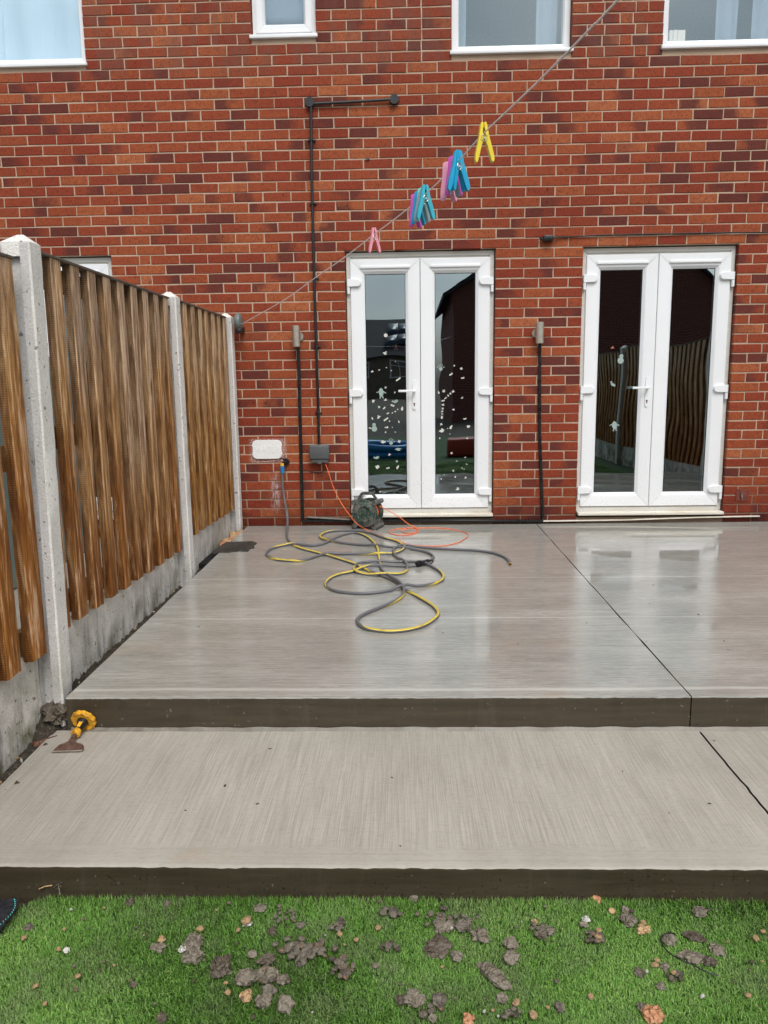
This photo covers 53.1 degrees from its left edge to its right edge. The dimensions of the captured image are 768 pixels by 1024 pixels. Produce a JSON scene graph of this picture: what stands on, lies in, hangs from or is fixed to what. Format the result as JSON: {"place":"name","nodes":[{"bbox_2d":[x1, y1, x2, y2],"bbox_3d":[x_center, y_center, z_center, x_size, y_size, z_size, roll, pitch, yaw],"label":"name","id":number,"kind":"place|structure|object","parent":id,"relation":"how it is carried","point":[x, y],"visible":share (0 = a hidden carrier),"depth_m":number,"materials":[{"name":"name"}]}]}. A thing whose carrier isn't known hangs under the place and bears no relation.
{"place":"outdoors","nodes":[
{"label":"outdoors","id":0,"kind":"place"},
{"bbox_2d":[0,358,83,588],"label":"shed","id":1,"kind":"structure","parent":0,"point":[9,524],"depth_m":4.81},
{"bbox_2d":[14,538,128,628],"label":"neighbour paving","id":2,"kind":"structure","parent":0,"point":[17,607],"depth_m":4.68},
{"bbox_2d":[0,0,767,537],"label":"brick house","id":3,"kind":"structure","parent":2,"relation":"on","point":[158,146],"depth_m":5.97,"materials":[{"name":"brick"}]},
{"bbox_2d":[0,0,5,59],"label":"curtain","id":4,"kind":"object","parent":3,"relation":"hanging from","point":[2,46],"visible":0.69,"depth_m":5.93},
{"bbox_2d":[2,0,81,59],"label":"curtain","id":5,"kind":"object","parent":3,"relation":"hanging from","point":[40,29],"visible":0.69,"depth_m":5.91,"materials":[{"name":"fabric"}]},
{"bbox_2d":[0,0,86,68],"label":"window","id":6,"kind":"structure","parent":3,"relation":"in","point":[77,62],"depth_m":5.82,"materials":[{"name":"white plastic"}]},
{"bbox_2d":[43,256,115,519],"bbox_3d":[-2.727,-0.983,6.293,1.191,2.107,0.170,-1,10,2],"label":"french door","id":7,"kind":"structure","parent":3,"relation":"in","point":[100,264],"depth_m":6.10,"materials":[{"name":"plastic"}]},
{"bbox_2d":[234,313,244,333],"bbox_3d":[-1.128,-1.470,6.005,0.052,0.156,0.207,-1,10,2],"label":"line reel","id":8,"kind":"object","parent":3,"relation":"attached to","point":[238,322],"visible":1,"depth_m":5.93,"materials":[{"name":"black plastic"}]},
{"bbox_2d":[241,0,618,324],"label":"washing line","id":9,"kind":"object","parent":8,"relation":"attached to","point":[563,56],"visible":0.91,"depth_m":1.41,"materials":[{"name":"plastic"}]},
{"bbox_2d":[368,227,380,252],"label":"clothes peg","id":10,"kind":"object","parent":9,"relation":"attached to","point":[373,237],"visible":0.99,"depth_m":2.35,"materials":[{"name":"plastic"}]},
{"bbox_2d":[409,194,421,227],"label":"clothes peg","id":11,"kind":"object","parent":9,"relation":"attached to","point":[419,224],"visible":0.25,"depth_m":1.95,"materials":[{"name":"plastic"}]},
{"bbox_2d":[411,191,425,225],"bbox_3d":[0.086,-0.759,1.921,0.038,0.080,0.015,-9,12,-31],"label":"clothes peg","id":12,"kind":"object","parent":9,"relation":"attached to","point":[422,219],"visible":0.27,"depth_m":1.92,"materials":[{"name":"plastic"}]},
{"bbox_2d":[414,188,429,222],"bbox_3d":[0.093,-0.755,1.893,0.040,0.080,0.015,-8,12,-28],"label":"clothes peg","id":13,"kind":"object","parent":9,"relation":"attached to","point":[426,214],"visible":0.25,"depth_m":1.89,"materials":[{"name":"plastic"}]},
{"bbox_2d":[416,184,434,219],"bbox_3d":[0.100,-0.751,1.866,0.046,0.080,0.015,-5,10,-17],"label":"clothes peg","id":14,"kind":"object","parent":9,"relation":"attached to","point":[425,198],"visible":0.98,"depth_m":1.86,"materials":[{"name":"plastic"}]},
{"bbox_2d":[440,161,456,201],"bbox_3d":[0.142,-0.734,1.710,0.041,0.082,0.015,-15,16,-39],"label":"clothes peg","id":15,"kind":"object","parent":9,"relation":"attached to","point":[443,196],"visible":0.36,"depth_m":1.70,"materials":[{"name":"plastic"}]},
{"bbox_2d":[445,156,462,196],"bbox_3d":[0.151,-0.732,1.677,0.039,0.082,0.015,-11,13,-31],"label":"clothes peg","id":16,"kind":"object","parent":9,"relation":"attached to","point":[450,158],"visible":0.21,"depth_m":1.67,"materials":[{"name":"plastic"}]},
{"bbox_2d":[446,150,469,191],"bbox_3d":[0.158,-0.730,1.645,0.050,0.082,0.015,-4,10,-12],"label":"clothes peg","id":17,"kind":"object","parent":9,"relation":"attached to","point":[462,168],"visible":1,"depth_m":1.64,"materials":[{"name":"plastic"}]},
{"bbox_2d":[451,150,465,191],"bbox_3d":[0.159,-0.730,1.646,0.034,0.082,0.015,-10,13,-31],"label":"clothes peg","id":18,"kind":"object","parent":9,"relation":"attached to","point":[457,173],"visible":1,"depth_m":1.64,"materials":[{"name":"plastic"}]},
{"bbox_2d":[474,121,494,162],"bbox_3d":[0.195,-0.724,1.507,0.039,0.074,0.014,-4,10,-7],"label":"clothes peg","id":19,"kind":"object","parent":9,"relation":"attached to","point":[483,136],"visible":0.99,"depth_m":1.50,"materials":[{"name":"plastic"}]},
{"bbox_2d":[252,440,281,458],"bbox_3d":[-0.952,-0.509,6.260,0.247,0.153,0.016,-1,10,2],"label":"sign","id":20,"kind":"object","parent":3,"relation":"attached to","point":[267,449],"visible":1,"depth_m":6.25,"materials":[{"name":"plastic"}]},
{"bbox_2d":[249,0,317,39],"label":"window","id":21,"kind":"structure","parent":3,"relation":"in","point":[261,30],"depth_m":5.77,"materials":[{"name":"white plastic"}]},
{"bbox_2d":[265,0,303,24],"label":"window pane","id":22,"kind":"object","parent":3,"relation":"hanging from","point":[280,12],"visible":0.56,"depth_m":5.85,"materials":[{"name":"glass"}]},
{"bbox_2d":[292,325,303,346],"bbox_3d":[-0.681,-1.384,6.061,0.072,0.163,0.111,1,10,11],"label":"wall light","id":23,"kind":"object","parent":3,"relation":"attached to","point":[297,336],"visible":1,"depth_m":6.02,"materials":[{"name":"metal"}]},
{"bbox_2d":[297,347,303,519],"bbox_3d":[-0.676,-0.630,6.229,0.036,1.407,0.020,-1,10,2],"label":"cable trunking","id":24,"kind":"object","parent":3,"relation":"attached to","point":[300,432],"visible":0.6,"depth_m":6.22,"materials":[{"name":"plastic"}]},
{"bbox_2d":[309,445,329,463],"bbox_3d":[-0.520,-0.468,6.218,0.162,0.153,0.087,-1,10,2],"label":"socket box","id":25,"kind":"object","parent":3,"relation":"attached to","point":[319,454],"visible":1,"depth_m":6.17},
{"bbox_2d":[301,519,353,521],"bbox_3d":[-0.463,0.071,6.335,0.434,0.030,0.035,-1,10,2],"label":"cable trunking","id":26,"kind":"object","parent":3,"relation":"attached to","point":[319,520],"visible":0.86,"depth_m":6.32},
{"bbox_2d":[307,516,349,519],"bbox_3d":[-0.455,0.051,6.326,0.354,0.032,0.045,-1,10,2],"label":"edging strip","id":27,"kind":"object","parent":3,"relation":"attached to","point":[328,518],"visible":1,"depth_m":6.31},
{"bbox_2d":[305,94,398,443],"bbox_3d":[-0.224,-1.844,6.004,0.709,2.617,0.035,-1,10,2],"label":"conduit","id":28,"kind":"object","parent":3,"relation":"attached to","point":[393,99],"visible":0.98,"depth_m":5.91,"materials":[{"name":"black plastic"}]},
{"bbox_2d":[345,249,494,517],"bbox_3d":[0.295,-1.010,6.205,1.178,2.107,0.170,-1,10,2],"label":"french door","id":29,"kind":"structure","parent":3,"relation":"in","point":[419,268],"depth_m":6.17,"materials":[{"name":"plastic"}]},
{"bbox_2d":[458,0,465,46],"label":"curtain","id":30,"kind":"object","parent":3,"relation":"hanging from","point":[462,26],"visible":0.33,"depth_m":5.86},
{"bbox_2d":[384,519,542,521],"bbox_3d":[0.649,0.071,6.304,1.303,0.038,0.035,-1,10,2],"label":"cable trunking","id":31,"kind":"object","parent":3,"relation":"attached to","point":[465,520],"visible":1,"depth_m":6.29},
{"bbox_2d":[450,0,573,54],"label":"window","id":32,"kind":"structure","parent":3,"relation":"in","point":[564,46],"depth_m":5.74,"materials":[{"name":"white plastic"}]},
{"bbox_2d":[532,322,543,343],"bbox_3d":[1.204,-1.398,6.007,0.072,0.161,0.111,-2,10,-7],"label":"wall light","id":33,"kind":"object","parent":3,"relation":"attached to","point":[538,333],"visible":1,"depth_m":5.96,"materials":[{"name":"metal"}]},
{"bbox_2d":[538,344,543,518],"bbox_3d":[1.263,-0.643,6.175,0.076,1.413,0.020,-1,10,2],"label":"cable trunking","id":34,"kind":"object","parent":3,"relation":"attached to","point":[539,434],"visible":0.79,"depth_m":6.17,"materials":[{"name":"plastic"}]},
{"bbox_2d":[536,0,557,44],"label":"curtain","id":35,"kind":"object","parent":3,"relation":"hanging from","point":[546,22],"visible":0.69,"depth_m":5.85,"materials":[{"name":"fabric"}]},
{"bbox_2d":[539,232,767,241],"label":"cable","id":36,"kind":"object","parent":3,"relation":"attached to","point":[548,238],"visible":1,"depth_m":5.89,"materials":[{"name":"black plastic"}]},
{"bbox_2d":[576,245,736,515],"bbox_3d":[2.150,-1.027,6.152,1.194,2.107,0.170,-1,10,2],"label":"french door","id":37,"kind":"structure","parent":3,"relation":"in","point":[656,264],"depth_m":6.13,"materials":[{"name":"plastic"}]},
{"bbox_2d":[661,0,767,49],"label":"window","id":38,"kind":"structure","parent":3,"relation":"in","point":[742,43],"depth_m":5.69,"materials":[{"name":"white plastic"}]},
{"bbox_2d":[677,30,685,40],"bbox_3d":[2.250,-3.568,5.867,0.058,0.162,0.100,-1,10,2],"label":"box","id":39,"kind":"object","parent":38,"relation":"in","point":[680,35],"visible":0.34,"depth_m":5.81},
{"bbox_2d":[715,0,738,39],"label":"curtain","id":40,"kind":"object","parent":3,"relation":"hanging from","point":[726,19],"visible":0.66,"depth_m":5.83,"materials":[{"name":"fabric"}]},
{"bbox_2d":[736,489,749,500],"bbox_3d":[2.901,-0.135,6.211,0.104,0.099,0.031,-1,10,2],"label":"wall plate","id":41,"kind":"object","parent":3,"relation":"attached to","point":[742,494],"depth_m":6.22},
{"bbox_2d":[751,0,767,38],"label":"curtain","id":42,"kind":"object","parent":3,"relation":"hanging from","point":[759,26],"visible":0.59,"depth_m":5.82,"materials":[{"name":"fabric"}]},
{"bbox_2d":[0,570,200,789],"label":"soil strip","id":43,"kind":"object","parent":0,"point":[43,729],"visible":0.11,"depth_m":2.98,"materials":[{"name":"soil"}]},
{"bbox_2d":[0,235,71,726],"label":"fence post","id":44,"kind":"object","parent":43,"relation":"on","point":[54,661],"visible":0.77,"depth_m":2.88,"materials":[{"name":"concrete"}]},
{"bbox_2d":[0,655,41,773],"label":"gravel board","id":45,"kind":"object","parent":44,"relation":"attached to","point":[20,704],"visible":0.61,"depth_m":2.81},
{"bbox_2d":[0,252,46,680],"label":"wooden fence","id":46,"kind":"object","parent":44,"relation":"attached to","point":[27,639],"visible":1,"depth_m":2.73,"materials":[{"name":"wood"}]},
{"bbox_2d":[31,735,57,746],"bbox_3d":[-1.284,0.881,2.916,0.090,0.054,0.054,-9,13,-41],"label":"brick piece","id":47,"kind":"object","parent":43,"relation":"on","point":[36,743],"visible":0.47,"depth_m":2.88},
{"bbox_2d":[40,700,66,724],"bbox_3d":[-1.284,0.768,3.007,0.142,0.085,0.149,10,21,29],"label":"clay lump","id":48,"kind":"object","parent":43,"relation":"on","point":[58,716],"visible":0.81,"depth_m":2.96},
{"bbox_2d":[68,553,178,683],"bbox_3d":[-1.324,0.547,3.933,0.047,0.427,1.735,-1,10,2],"label":"gravel board","id":49,"kind":"object","parent":43,"relation":"on","point":[100,631],"visible":0.48,"depth_m":3.76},
{"bbox_2d":[41,251,181,627],"bbox_3d":[-1.304,-0.371,3.779,0.072,1.507,1.747,-1,10,2],"label":"wooden fence","id":50,"kind":"object","parent":49,"relation":"on","point":[135,426],"visible":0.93,"depth_m":3.61,"materials":[{"name":"wood"}]},
{"bbox_2d":[162,292,194,586],"bbox_3d":[-1.261,-0.338,4.711,0.107,1.954,0.097,-1,10,2],"label":"fence post","id":51,"kind":"object","parent":43,"relation":"on","point":[186,564],"visible":0.56,"depth_m":4.67,"materials":[{"name":"concrete"}]},
{"bbox_2d":[180,300,234,534],"bbox_3d":[-1.260,-0.654,5.397,0.072,1.504,1.380,-1,10,2],"label":"wooden fence","id":52,"kind":"object","parent":51,"relation":"attached to","point":[205,358],"visible":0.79,"depth_m":5.37,"materials":[{"name":"wood"}]},
{"bbox_2d":[199,553,217,569],"bbox_3d":[-1.206,0.408,5.477,0.102,0.185,0.440,-1,10,2],"label":"drain pit","id":53,"kind":"object","parent":43,"relation":"in","point":[206,560],"visible":0.14,"depth_m":5.34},
{"bbox_2d":[193,511,230,572],"bbox_3d":[-1.280,0.271,5.552,0.048,0.432,1.360,-1,10,2],"label":"gravel board","id":54,"kind":"object","parent":43,"relation":"on","point":[207,540],"visible":0.38,"depth_m":5.55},
{"bbox_2d":[222,313,242,531],"bbox_3d":[-1.222,-0.583,6.150,0.107,1.956,0.097,-1,10,2],"label":"fence post","id":55,"kind":"object","parent":43,"relation":"on","point":[236,522],"visible":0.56,"depth_m":6.11,"materials":[{"name":"concrete"}]},
{"bbox_2d":[66,524,690,729],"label":"patio slab","id":56,"kind":"structure","parent":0,"point":[268,642],"depth_m":3.45,"materials":[{"name":"concrete"}]},
{"bbox_2d":[212,541,256,552],"bbox_3d":[-1.069,0.253,5.579,0.277,0.015,0.375,-1,10,2],"label":"drain cover","id":57,"kind":"object","parent":56,"relation":"on","point":[241,546],"visible":1,"depth_m":5.54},
{"bbox_2d":[351,491,383,529],"bbox_3d":[-0.131,-0.018,6.194,0.224,0.298,0.165,3,10,21],"label":"cable reel","id":58,"kind":"object","parent":56,"relation":"on","point":[367,512],"visible":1,"depth_m":6.14,"materials":[{"name":"green plastic"}]},
{"bbox_2d":[265,473,510,632],"bbox_3d":[0.017,0.095,5.114,1.430,0.463,2.834,-5,10,-24],"label":"garden hose","id":59,"kind":"object","parent":56,"relation":"on","point":[390,576],"visible":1,"depth_m":5.01,"materials":[{"name":"yellow plastic"}]},
{"bbox_2d":[325,464,467,546],"bbox_3d":[0.160,-0.100,6.017,0.630,0.522,1.202,-9,13,-40],"label":"extension cable","id":60,"kind":"object","parent":56,"relation":"on","point":[416,528],"visible":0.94,"depth_m":6.12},
{"bbox_2d":[0,894,767,1023],"bbox_3d":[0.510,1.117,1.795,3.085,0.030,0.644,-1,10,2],"label":"artificial grass","id":61,"kind":"structure","parent":0,"point":[644,911],"depth_m":1.91,"materials":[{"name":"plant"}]},
{"bbox_2d":[0,898,18,930],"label":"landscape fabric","id":62,"kind":"object","parent":61,"relation":"on","point":[8,907],"visible":1,"depth_m":2.07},
{"bbox_2d":[150,942,165,952],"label":"clay lump","id":63,"kind":"object","parent":61,"relation":"on","point":[158,947],"visible":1,"depth_m":1.95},
{"bbox_2d":[156,1011,167,1023],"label":"clay lump","id":64,"kind":"object","parent":61,"relation":"on","point":[162,1017],"visible":1,"depth_m":1.73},
{"bbox_2d":[181,943,204,963],"bbox_3d":[-0.478,1.103,1.923,0.053,0.029,0.050,2,10,16],"label":"clay lump","id":65,"kind":"object","parent":61,"relation":"on","point":[194,954],"visible":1,"depth_m":1.91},
{"bbox_2d":[183,932,203,946],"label":"clay lump","id":66,"kind":"object","parent":61,"relation":"on","point":[192,939],"visible":0.9,"depth_m":1.96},
{"bbox_2d":[209,954,231,978],"bbox_3d":[-0.397,1.103,1.878,0.055,0.042,0.062,4,7,-8],"label":"clay lump","id":67,"kind":"object","parent":61,"relation":"on","point":[220,966],"visible":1,"depth_m":1.87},
{"bbox_2d":[234,968,251,985],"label":"clay lump","id":68,"kind":"object","parent":61,"relation":"on","point":[241,976],"visible":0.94,"depth_m":1.83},
{"bbox_2d":[239,988,251,1002],"bbox_3d":[-0.322,1.126,1.793,0.031,0.017,0.032,-3,10,-11],"label":"stone","id":69,"kind":"object","parent":61,"relation":"on","point":[247,996],"visible":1,"depth_m":1.79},
{"bbox_2d":[241,915,251,924],"bbox_3d":[-0.364,1.080,2.039,0.035,0.015,0.033,-12,-4,34],"label":"stone chip","id":70,"kind":"object","parent":61,"relation":"on","point":[246,920],"visible":1,"depth_m":2.03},
{"bbox_2d":[236,969,258,985],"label":"clay lump","id":71,"kind":"object","parent":61,"relation":"on","point":[253,975],"visible":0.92,"depth_m":1.84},
{"bbox_2d":[253,903,266,911],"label":"clay lump","id":72,"kind":"object","parent":61,"relation":"on","point":[261,907],"visible":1,"depth_m":2.09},
{"bbox_2d":[255,992,271,1009],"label":"clay lump","id":73,"kind":"object","parent":61,"relation":"on","point":[262,1001],"visible":1,"depth_m":1.76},
{"bbox_2d":[255,952,275,964],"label":"clay lump","id":74,"kind":"object","parent":61,"relation":"on","point":[269,958],"visible":1,"depth_m":1.90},
{"bbox_2d":[262,984,276,994],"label":"clay lump","id":75,"kind":"object","parent":61,"relation":"on","point":[270,988],"visible":0.89,"depth_m":1.80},
{"bbox_2d":[262,966,278,982],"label":"clay lump","id":76,"kind":"object","parent":61,"relation":"on","point":[269,972],"visible":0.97,"depth_m":1.85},
{"bbox_2d":[276,973,287,985],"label":"clay lump","id":77,"kind":"object","parent":61,"relation":"on","point":[282,977],"visible":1,"depth_m":1.84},
{"bbox_2d":[276,993,295,1015],"bbox_3d":[-0.225,1.125,1.761,0.048,0.032,0.048,-15,24,-33],"label":"clay lump","id":78,"kind":"object","parent":61,"relation":"on","point":[285,1004],"visible":1,"depth_m":1.75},
{"bbox_2d":[295,949,307,966],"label":"clay lump","id":79,"kind":"object","parent":61,"relation":"on","point":[301,958],"visible":1,"depth_m":1.89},
{"bbox_2d":[395,994,404,1004],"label":"clay lump","id":80,"kind":"object","parent":61,"relation":"on","point":[399,999],"visible":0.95,"depth_m":1.77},
{"bbox_2d":[403,988,426,1008],"bbox_3d":[0.065,1.119,1.776,0.058,0.032,0.054,7,12,39],"label":"clay lump","id":81,"kind":"object","parent":61,"relation":"on","point":[412,997],"visible":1,"depth_m":1.77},
{"bbox_2d":[423,933,453,959],"bbox_3d":[0.135,1.095,1.940,0.069,0.023,0.072,5,11,32],"label":"clay lump","id":82,"kind":"object","parent":61,"relation":"on","point":[437,946],"visible":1,"depth_m":1.93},
{"bbox_2d":[430,992,446,1006],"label":"clay lump","id":83,"kind":"object","parent":61,"relation":"on","point":[438,998],"visible":1,"depth_m":1.77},
{"bbox_2d":[435,923,445,933],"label":"clay lump","id":84,"kind":"object","parent":61,"relation":"on","point":[440,928],"visible":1,"depth_m":2.00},
{"bbox_2d":[443,920,454,931],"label":"clay lump","id":85,"kind":"object","parent":61,"relation":"on","point":[447,924],"visible":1,"depth_m":2.01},
{"bbox_2d":[449,950,463,961],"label":"clay lump","id":86,"kind":"object","parent":61,"relation":"on","point":[458,956],"visible":1,"depth_m":1.90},
{"bbox_2d":[454,917,471,931],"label":"clay lump","id":87,"kind":"object","parent":61,"relation":"on","point":[462,925],"visible":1,"depth_m":2.00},
{"bbox_2d":[463,1013,474,1023],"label":"stone","id":88,"kind":"object","parent":61,"relation":"on","point":[468,1018],"visible":1,"depth_m":1.71,"materials":[{"name":"stone"}]},
{"bbox_2d":[470,926,489,942],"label":"clay lump","id":89,"kind":"object","parent":61,"relation":"on","point":[479,934],"visible":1,"depth_m":1.97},
{"bbox_2d":[476,961,512,989],"bbox_3d":[0.265,1.107,1.844,0.041,0.022,0.124,-8,4,-29],"label":"clay lump","id":90,"kind":"object","parent":61,"relation":"on","point":[495,976],"visible":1,"depth_m":1.83,"materials":[{"name":"soil"}]},
{"bbox_2d":[496,992,507,1003],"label":"clay lump","id":91,"kind":"object","parent":61,"relation":"on","point":[502,997],"visible":1,"depth_m":1.77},
{"bbox_2d":[503,936,518,950],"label":"clay lump","id":92,"kind":"object","parent":61,"relation":"on","point":[511,942],"visible":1,"depth_m":1.94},
{"bbox_2d":[502,949,520,964],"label":"clay lump","id":93,"kind":"object","parent":61,"relation":"on","point":[510,957],"visible":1,"depth_m":1.89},
{"bbox_2d":[537,929,546,938],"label":"clay lump","id":94,"kind":"object","parent":61,"relation":"on","point":[542,934],"visible":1,"depth_m":1.97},
{"bbox_2d":[544,926,554,935],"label":"clay lump","id":95,"kind":"object","parent":61,"relation":"on","point":[549,930],"visible":1,"depth_m":1.99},
{"bbox_2d":[554,1001,564,1012],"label":"clay lump","id":96,"kind":"object","parent":61,"relation":"on","point":[559,1006],"visible":1,"depth_m":1.74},
{"bbox_2d":[618,913,637,926],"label":"clay lump","id":97,"kind":"object","parent":61,"relation":"on","point":[628,920],"visible":1,"depth_m":2.02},
{"bbox_2d":[634,967,645,977],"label":"clay lump","id":98,"kind":"object","parent":61,"relation":"on","point":[639,972],"visible":1,"depth_m":1.85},
{"bbox_2d":[637,926,650,934],"bbox_3d":[0.671,1.080,1.992,0.039,0.014,0.027,-5,10,-20],"label":"stone","id":99,"kind":"object","parent":61,"relation":"on","point":[642,931],"visible":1,"depth_m":1.99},
{"bbox_2d":[641,1004,665,1023],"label":"stone","id":100,"kind":"object","parent":61,"relation":"on","point":[651,1014],"visible":1,"depth_m":1.72,"materials":[{"name":"stone"}]},
{"bbox_2d":[662,933,678,945],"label":"clay lump","id":101,"kind":"object","parent":61,"relation":"on","point":[669,939],"visible":0.91,"depth_m":1.95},
{"bbox_2d":[660,932,718,975],"bbox_3d":[0.739,1.076,1.872,0.051,0.040,0.141,-6,11,-30],"label":"wire","id":102,"kind":"object","parent":61,"relation":"on","point":[681,959],"visible":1,"depth_m":1.87,"materials":[{"name":"black plastic"}]},
{"bbox_2d":[676,949,704,963],"bbox_3d":[0.757,1.095,1.897,0.075,0.015,0.040,1,8,22],"label":"clay lump","id":103,"kind":"object","parent":61,"relation":"on","point":[694,957],"visible":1,"depth_m":1.89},
{"bbox_2d":[682,930,707,941],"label":"clay lump","id":104,"kind":"object","parent":61,"relation":"on","point":[694,935],"visible":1,"depth_m":1.96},
{"bbox_2d":[692,906,707,916],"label":"clay lump","id":105,"kind":"object","parent":61,"relation":"on","point":[699,911],"visible":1,"depth_m":2.04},
{"bbox_2d":[702,956,717,965],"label":"clay lump","id":106,"kind":"object","parent":61,"relation":"on","point":[709,961],"visible":1,"depth_m":1.88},
{"bbox_2d":[709,942,726,956],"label":"clay lump","id":107,"kind":"object","parent":61,"relation":"on","point":[716,949],"visible":1,"depth_m":1.91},
{"bbox_2d":[537,522,767,726],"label":"patio slab","id":108,"kind":"structure","parent":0,"point":[658,587],"depth_m":4.20,"materials":[{"name":"concrete"}]},
{"bbox_2d":[543,515,759,521],"bbox_3d":[2.165,0.054,6.263,1.758,0.035,0.030,-1,10,2],"label":"edging strip","id":109,"kind":"object","parent":108,"relation":"on","point":[650,518],"visible":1,"depth_m":6.25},
{"label":"ground","id":110,"kind":"structure","parent":0,"visible":0},
{"bbox_2d":[0,730,767,904],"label":"patio step","id":111,"kind":"object","parent":110,"relation":"on","point":[514,815],"visible":0.97,"depth_m":2.35,"materials":[{"name":"concrete"}]},
{"bbox_2d":[51,710,96,752],"bbox_3d":[-1.150,0.814,2.887,0.110,0.094,0.214,-1,10,2],"label":"bolster chisel","id":112,"kind":"object","parent":111,"relation":"on","point":[83,720],"visible":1,"depth_m":2.91,"materials":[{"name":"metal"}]},
{"bbox_2d":[71,726,767,731],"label":"screed fillet","id":113,"kind":"object","parent":111,"relation":"on","point":[295,729],"visible":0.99,"depth_m":2.93,"materials":[{"name":"concrete"}]},
{"bbox_2d":[699,731,767,813],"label":"patio step","id":114,"kind":"object","parent":110,"relation":"on","point":[743,755],"visible":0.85,"depth_m":2.71,"materials":[{"name":"concrete"}]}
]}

